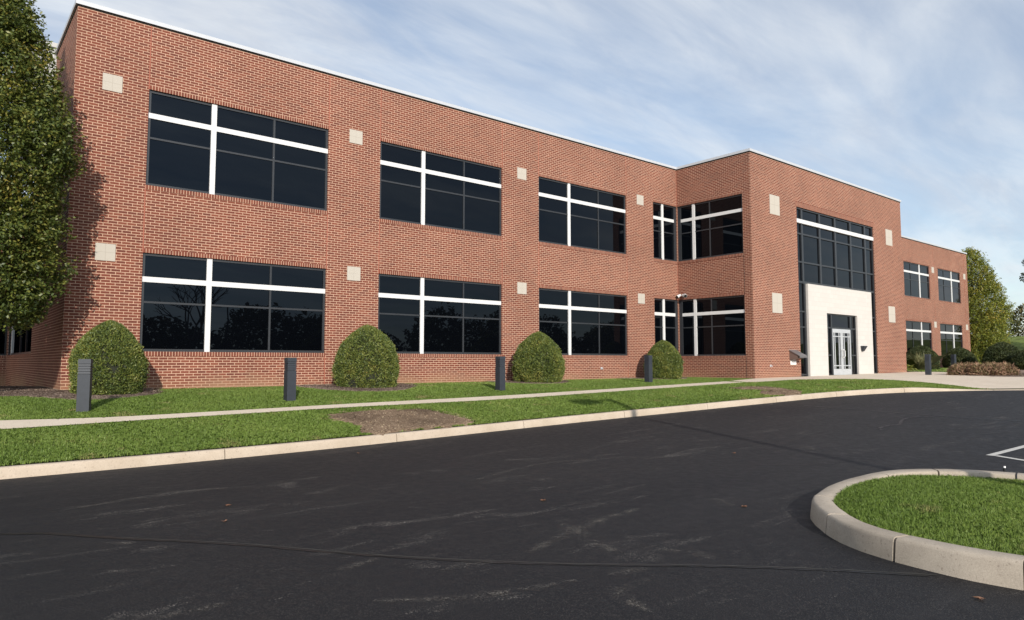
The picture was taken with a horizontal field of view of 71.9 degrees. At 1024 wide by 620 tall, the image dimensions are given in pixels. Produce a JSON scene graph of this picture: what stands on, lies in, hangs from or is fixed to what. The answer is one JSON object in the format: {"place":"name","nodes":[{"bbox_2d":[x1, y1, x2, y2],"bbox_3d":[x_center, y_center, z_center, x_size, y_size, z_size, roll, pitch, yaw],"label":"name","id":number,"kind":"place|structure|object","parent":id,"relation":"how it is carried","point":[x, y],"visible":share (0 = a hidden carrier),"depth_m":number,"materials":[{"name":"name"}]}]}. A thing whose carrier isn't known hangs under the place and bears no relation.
{"place":"outdoors","nodes":[
{"label":"outdoors","id":0,"kind":"place"},
{"bbox_2d":[8,441,288,464],"bbox_3d":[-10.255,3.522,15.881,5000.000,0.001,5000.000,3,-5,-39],"label":"ground","id":1,"kind":"structure","parent":0,"point":[112,456],"depth_m":17.36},
{"bbox_2d":[0,381,741,428],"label":"path","id":2,"kind":"structure","parent":0,"point":[7,424],"depth_m":14.25,"materials":[{"name":"concrete"}]},
{"bbox_2d":[0,388,1023,619],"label":"road","id":3,"kind":"structure","parent":0,"point":[687,484],"depth_m":6.51,"materials":[{"name":"black asphalt"}]},
{"bbox_2d":[0,532,927,575],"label":"sealed seam","id":4,"kind":"object","parent":3,"relation":"on","point":[548,563],"visible":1,"depth_m":5.37,"materials":[{"name":"black asphalt"}]},
{"bbox_2d":[141,538,935,574],"bbox_3d":[-0.217,1.900,5.438,6.428,0.043,0.193,-1,-4,11],"label":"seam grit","id":5,"kind":"object","parent":4,"relation":"on","point":[545,562],"visible":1,"depth_m":5.29,"materials":[{"name":"black asphalt"}]},
{"bbox_2d":[395,579,575,600],"bbox_3d":[-0.196,1.847,4.589,1.399,0.011,0.274,1,-4,-16],"label":"road scuff","id":6,"kind":"object","parent":3,"relation":"on","point":[490,593],"visible":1,"depth_m":4.58,"materials":[{"name":"grey asphalt"}]},
{"bbox_2d":[0,387,1023,479],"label":"kerb","id":7,"kind":"structure","parent":3,"relation":"on","point":[39,469],"depth_m":12.52,"materials":[{"name":"concrete"}]},
{"bbox_2d":[878,416,934,429],"bbox_3d":[8.095,2.314,14.611,3.417,0.088,0.498,4,-6,-41],"label":"sealed seam","id":8,"kind":"object","parent":3,"relation":"on","point":[900,422],"visible":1,"depth_m":14.48,"materials":[{"name":"black asphalt"}]},
{"bbox_2d":[810,469,1023,589],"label":"island kerb","id":9,"kind":"structure","parent":3,"relation":"on","point":[830,518],"depth_m":5.24,"materials":[{"name":"concrete"}]},
{"bbox_2d":[987,445,1023,455],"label":"road marking","id":10,"kind":"object","parent":3,"relation":"on","point":[1005,451],"visible":1,"depth_m":10.48,"materials":[{"name":"paint"}]},
{"bbox_2d":[993,455,1023,460],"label":"road marking","id":11,"kind":"object","parent":3,"relation":"on","point":[1008,457],"visible":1,"depth_m":9.88,"materials":[{"name":"paint"}]},
{"bbox_2d":[0,336,1023,465],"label":"lawn","id":12,"kind":"structure","parent":0,"point":[1017,341],"depth_m":12.47,"materials":[{"name":"green plant"}]},
{"bbox_2d":[0,387,158,399],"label":"mulch bed","id":13,"kind":"object","parent":12,"relation":"on","point":[74,397],"visible":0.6,"depth_m":14.71,"materials":[{"name":"brown wood"}]},
{"bbox_2d":[0,0,86,336],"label":"hornbeam tree","id":14,"kind":"object","parent":13,"relation":"on","point":[22,216],"visible":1,"depth_m":14.33,"materials":[{"name":"green plant"}]},
{"bbox_2d":[66,320,149,394],"bbox_3d":[-8.856,1.037,15.531,1.635,1.680,1.605,2,-5,-24],"label":"yew bush","id":15,"kind":"object","parent":13,"relation":"on","point":[113,350],"visible":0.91,"depth_m":15.07,"materials":[{"name":"green plant"}]},
{"bbox_2d":[76,359,92,411],"bbox_3d":[-7.777,1.403,12.835,0.208,1.020,0.208,2,-4,-20],"label":"bollard light","id":16,"kind":"object","parent":12,"relation":"on","point":[84,386],"visible":0.94,"depth_m":12.75,"materials":[{"name":"grey metal"}]},
{"bbox_2d":[283,358,296,400],"bbox_3d":[-4.889,1.561,15.536,0.208,1.020,0.208,3,-5,-39],"label":"bollard light","id":17,"kind":"object","parent":12,"relation":"on","point":[290,367],"visible":0.94,"depth_m":15.46,"materials":[{"name":"grey metal"}]},
{"bbox_2d":[297,384,415,391],"bbox_3d":[-3.962,2.136,19.390,3.507,0.141,2.805,3,-5,-39],"label":"mulch bed","id":18,"kind":"object","parent":12,"relation":"on","point":[337,388],"visible":0.4,"depth_m":18.50,"materials":[{"name":"brown wood"}]},
{"bbox_2d":[329,324,401,387],"bbox_3d":[-4.037,1.266,19.476,1.971,1.790,1.949,1,-4,-8],"label":"yew bush","id":19,"kind":"object","parent":18,"relation":"on","point":[366,355],"visible":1,"depth_m":18.89,"materials":[{"name":"green plant"}]},
{"bbox_2d":[329,409,473,434],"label":"bare soil","id":20,"kind":"structure","parent":12,"relation":"on","point":[395,423],"depth_m":13.98,"materials":[{"name":"brown soil"}]},
{"bbox_2d":[330,386,800,432],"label":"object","id":21,"kind":"object","parent":20,"relation":"on","point":[368,412],"visible":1,"depth_m":14.42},
{"bbox_2d":[0,0,970,389],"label":"office building","id":22,"kind":"structure","parent":12,"relation":"on","point":[236,212],"depth_m":22.41,"materials":[{"name":"red brick"}]},
{"bbox_2d":[0,292,8,357],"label":"window","id":23,"kind":"structure","parent":22,"relation":"in","point":[3,335],"depth_m":27.63,"materials":[{"name":"black glass"}]},
{"bbox_2d":[6,280,33,357],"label":"window","id":24,"kind":"structure","parent":22,"relation":"in","point":[18,346],"depth_m":24.21,"materials":[{"name":"black glass"}]},
{"bbox_2d":[140,248,325,356],"bbox_3d":[-7.215,-0.090,18.722,4.780,2.628,0.120,3,-5,-39],"label":"window","id":25,"kind":"structure","parent":22,"relation":"in","point":[191,305],"depth_m":18.57,"materials":[{"name":"black glass"}]},
{"bbox_2d":[146,85,328,214],"bbox_3d":[-7.215,-4.178,19.023,4.780,2.628,0.120,3,-5,-39],"label":"window","id":26,"kind":"structure","parent":22,"relation":"in","point":[199,148],"depth_m":18.86,"materials":[{"name":"black glass"}]},
{"bbox_2d":[378,270,501,356],"bbox_3d":[-2.223,0.212,22.827,4.780,2.628,0.120,3,-5,-39],"label":"window","id":27,"kind":"structure","parent":22,"relation":"in","point":[427,316],"depth_m":22.76,"materials":[{"name":"black glass"}]},
{"bbox_2d":[379,138,501,238],"bbox_3d":[-2.223,-3.877,23.128,4.780,2.628,0.120,3,-5,-39],"label":"window","id":28,"kind":"structure","parent":22,"relation":"in","point":[419,188],"depth_m":23.01,"materials":[{"name":"black glass"}]},
{"bbox_2d":[539,173,626,256],"bbox_3d":[2.785,-3.574,27.245,4.780,2.628,0.120,3,-5,-39],"label":"window","id":29,"kind":"structure","parent":22,"relation":"in","point":[571,216],"depth_m":27.17,"materials":[{"name":"black glass"}]},
{"bbox_2d":[539,285,627,357],"bbox_3d":[2.785,0.515,26.945,4.780,2.628,0.120,3,-5,-39],"label":"window","id":30,"kind":"structure","parent":22,"relation":"in","point":[584,324],"depth_m":26.97,"materials":[{"name":"black glass"}]},
{"bbox_2d":[653,199,677,263],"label":"window","id":31,"kind":"structure","parent":22,"relation":"in","point":[664,216],"depth_m":30.39,"materials":[{"name":"black glass"}]},
{"bbox_2d":[654,296,677,350],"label":"window","id":32,"kind":"structure","parent":22,"relation":"in","point":[666,310],"depth_m":30.14,"materials":[{"name":"black glass"}]},
{"bbox_2d":[676,294,686,297],"bbox_3d":[7.317,-0.601,30.293,0.282,0.193,0.541,3,-5,-39],"label":"twin floodlight","id":33,"kind":"object","parent":22,"relation":"attached to","point":[682,295],"visible":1,"depth_m":30.35,"materials":[{"name":"white paint"}]},
{"bbox_2d":[677,191,743,263],"bbox_3d":[8.284,-3.399,29.621,0.120,2.628,3.225,3,-5,-39],"label":"window","id":34,"kind":"structure","parent":22,"relation":"in","point":[712,229],"depth_m":29.58,"materials":[{"name":"black glass"}]},
{"bbox_2d":[678,292,745,357],"bbox_3d":[8.284,0.690,29.320,0.120,2.628,3.225,3,-5,-39],"label":"window","id":35,"kind":"structure","parent":22,"relation":"in","point":[714,327],"depth_m":29.27,"materials":[{"name":"black glass"}]},
{"bbox_2d":[789,350,806,364],"bbox_3d":[11.900,1.961,29.325,0.600,0.625,0.475,3,-5,-39],"label":"night drop box","id":36,"kind":"object","parent":22,"relation":"attached to","point":[795,355],"visible":1,"depth_m":29.28,"materials":[{"name":"grey metal"}]},
{"bbox_2d":[832,329,843,374],"bbox_3d":[14.840,1.906,32.082,0.862,2.090,0.148,3,-5,-39],"label":"door","id":37,"kind":"structure","parent":22,"relation":"in","point":[836,333],"depth_m":32.14,"materials":[{"name":"metal"}]},
{"bbox_2d":[841,329,851,374],"bbox_3d":[15.511,1.946,32.634,0.862,2.090,0.148,3,-5,-39],"label":"door","id":38,"kind":"structure","parent":22,"relation":"in","point":[846,337],"depth_m":32.70,"materials":[{"name":"metal"}]},
{"bbox_2d":[903,259,930,300],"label":"window","id":39,"kind":"structure","parent":22,"relation":"in","point":[916,276],"depth_m":47.25,"materials":[{"name":"black glass"}]},
{"bbox_2d":[906,319,931,350],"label":"window","id":40,"kind":"structure","parent":22,"relation":"in","point":[917,333],"depth_m":46.94,"materials":[{"name":"black glass"}]},
{"bbox_2d":[937,267,961,304],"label":"window","id":41,"kind":"structure","parent":22,"relation":"in","point":[948,281],"depth_m":50.89,"materials":[{"name":"black glass"}]},
{"bbox_2d":[940,322,962,354],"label":"window","id":42,"kind":"structure","parent":22,"relation":"in","point":[951,335],"depth_m":50.49,"materials":[{"name":"black glass"}]},
{"bbox_2d":[495,356,505,390],"bbox_3d":[-0.325,1.802,19.630,0.208,1.020,0.208,3,-5,-39],"label":"bollard light","id":43,"kind":"object","parent":12,"relation":"on","point":[500,373],"visible":0.94,"depth_m":19.56,"materials":[{"name":"grey metal"}]},
{"bbox_2d":[0,371,1023,397],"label":"mulch chips","id":44,"kind":"object","parent":12,"relation":"on","point":[23,388],"visible":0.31,"depth_m":16.79,"materials":[{"name":"brown wood"}]},
{"bbox_2d":[488,380,565,383],"bbox_3d":[0.827,2.427,23.729,3.094,0.086,2.250,3,-5,-39],"label":"mulch bed","id":45,"kind":"object","parent":12,"relation":"on","point":[528,382],"visible":0.23,"depth_m":22.80,"materials":[{"name":"brown wood"}]},
{"bbox_2d":[510,331,565,382],"bbox_3d":[0.868,1.571,23.598,1.902,1.773,1.889,-1,-4,7],"label":"yew bush","id":46,"kind":"object","parent":45,"relation":"on","point":[537,356],"visible":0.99,"depth_m":22.99,"materials":[{"name":"green plant"}]},
{"bbox_2d":[403,379,759,417],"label":"lawn grass","id":47,"kind":"structure","parent":12,"relation":"on","point":[633,398],"depth_m":19.10,"materials":[{"name":"green plant"}]},
{"bbox_2d":[644,355,652,381],"bbox_3d":[4.771,2.095,24.666,0.208,1.020,0.208,3,-5,-39],"label":"bollard light","id":48,"kind":"object","parent":12,"relation":"on","point":[648,372],"visible":0.92,"depth_m":24.60,"materials":[{"name":"grey metal"}]},
{"bbox_2d":[732,386,800,395],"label":"bare soil","id":49,"kind":"structure","parent":12,"relation":"on","point":[788,393],"depth_m":21.86,"materials":[{"name":"brown soil"}]},
{"bbox_2d":[575,377,995,397],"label":"lawn grass","id":50,"kind":"structure","parent":12,"relation":"on","point":[807,386],"depth_m":24.24,"materials":[{"name":"green plant"}]},
{"bbox_2d":[906,345,940,368],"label":"yew bush","id":51,"kind":"object","parent":12,"relation":"on","point":[918,349],"visible":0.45,"depth_m":42.77,"materials":[{"name":"green plant"}]},
{"bbox_2d":[906,352,945,369],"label":"feather grass","id":52,"kind":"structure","parent":12,"relation":"on","point":[918,362],"depth_m":41.27,"materials":[{"name":"green plant"}]},
{"bbox_2d":[907,367,947,371],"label":"lawn grass","id":53,"kind":"structure","parent":12,"relation":"on","point":[943,369],"depth_m":39.12,"materials":[{"name":"green plant"}]},
{"bbox_2d":[951,354,956,364],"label":"bollard light","id":54,"kind":"object","parent":12,"relation":"on","point":[953,358],"visible":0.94,"depth_m":40.03,"materials":[{"name":"grey metal"}]},
{"bbox_2d":[941,347,977,367],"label":"yew bush","id":55,"kind":"object","parent":12,"relation":"on","point":[963,355],"visible":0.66,"depth_m":46.91,"materials":[{"name":"green plant"}]},
{"bbox_2d":[961,246,1015,363],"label":"hornbeam tree","id":56,"kind":"object","parent":12,"relation":"on","point":[986,285],"visible":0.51,"depth_m":54.13,"materials":[{"name":"green plant"}]},
{"bbox_2d":[969,303,1023,336],"bbox_3d":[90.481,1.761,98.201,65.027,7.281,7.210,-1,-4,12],"label":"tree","id":57,"kind":"object","parent":12,"relation":"on","point":[1017,319],"visible":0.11,"depth_m":101.50,"materials":[{"name":"green plant"}]},
{"bbox_2d":[973,370,1023,376],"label":"mulch bed","id":58,"kind":"object","parent":12,"relation":"on","point":[1022,371],"visible":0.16,"depth_m":30.36,"materials":[{"name":"brown wood"}]},
{"bbox_2d":[946,363,967,374],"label":"fountain grass","id":59,"kind":"object","parent":58,"relation":"on","point":[956,369],"depth_m":31.60,"materials":[{"name":"brown plant"}]},
{"bbox_2d":[965,362,991,375],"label":"fountain grass","id":60,"kind":"object","parent":58,"relation":"on","point":[973,369],"depth_m":31.07,"materials":[{"name":"brown plant"}]},
{"bbox_2d":[982,361,1007,375],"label":"fountain grass","id":61,"kind":"object","parent":58,"relation":"on","point":[999,369],"depth_m":30.89,"materials":[{"name":"brown plant"}]},
{"bbox_2d":[995,361,1020,374],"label":"fountain grass","id":62,"kind":"object","parent":58,"relation":"on","point":[1011,369],"depth_m":31.06,"materials":[{"name":"brown plant"}]},
{"bbox_2d":[1010,349,1023,369],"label":"yew bush","id":63,"kind":"object","parent":58,"relation":"on","point":[1018,358],"visible":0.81,"depth_m":41.78,"materials":[{"name":"green plant"}]},
{"bbox_2d":[981,341,1020,363],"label":"yew bush","id":64,"kind":"object","parent":12,"relation":"on","point":[999,352],"visible":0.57,"depth_m":43.67,"materials":[{"name":"green plant"}]},
{"bbox_2d":[1019,261,1023,281],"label":"maple tree","id":65,"kind":"object","parent":12,"relation":"on","point":[1022,278],"visible":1,"depth_m":71.29,"materials":[{"name":"green plant"}]},
{"bbox_2d":[0,0,1023,355],"label":"sky","id":66,"kind":"structure","parent":0,"point":[919,104],"materials":[{"name":"blue"}]},
{"bbox_2d":[734,372,1023,388],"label":"forecourt","id":67,"kind":"structure","parent":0,"point":[990,382],"depth_m":27.67,"materials":[{"name":"concrete"}]},
{"bbox_2d":[924,354,931,374],"bbox_3d":[18.926,2.522,32.087,0.208,1.020,0.208,3,-5,-39],"label":"bollard light","id":68,"kind":"object","parent":67,"relation":"on","point":[928,370],"visible":0.92,"depth_m":32.02,"materials":[{"name":"grey metal"}]},
{"bbox_2d":[832,474,1023,554],"bbox_3d":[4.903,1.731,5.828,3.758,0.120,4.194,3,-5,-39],"label":"island grass","id":69,"kind":"structure","parent":0,"point":[926,496],"depth_m":6.25,"materials":[{"name":"green plant"}]},
{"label":"mulch bed","id":70,"kind":"structure","parent":0,"visible":0},
{"bbox_2d":[643,340,683,378],"bbox_3d":[5.960,1.961,27.846,1.629,1.607,1.607,-2,-5,22],"label":"yew bush","id":71,"kind":"object","parent":70,"relation":"on","point":[667,361],"visible":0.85,"depth_m":27.29,"materials":[{"name":"green plant"}]}
]}

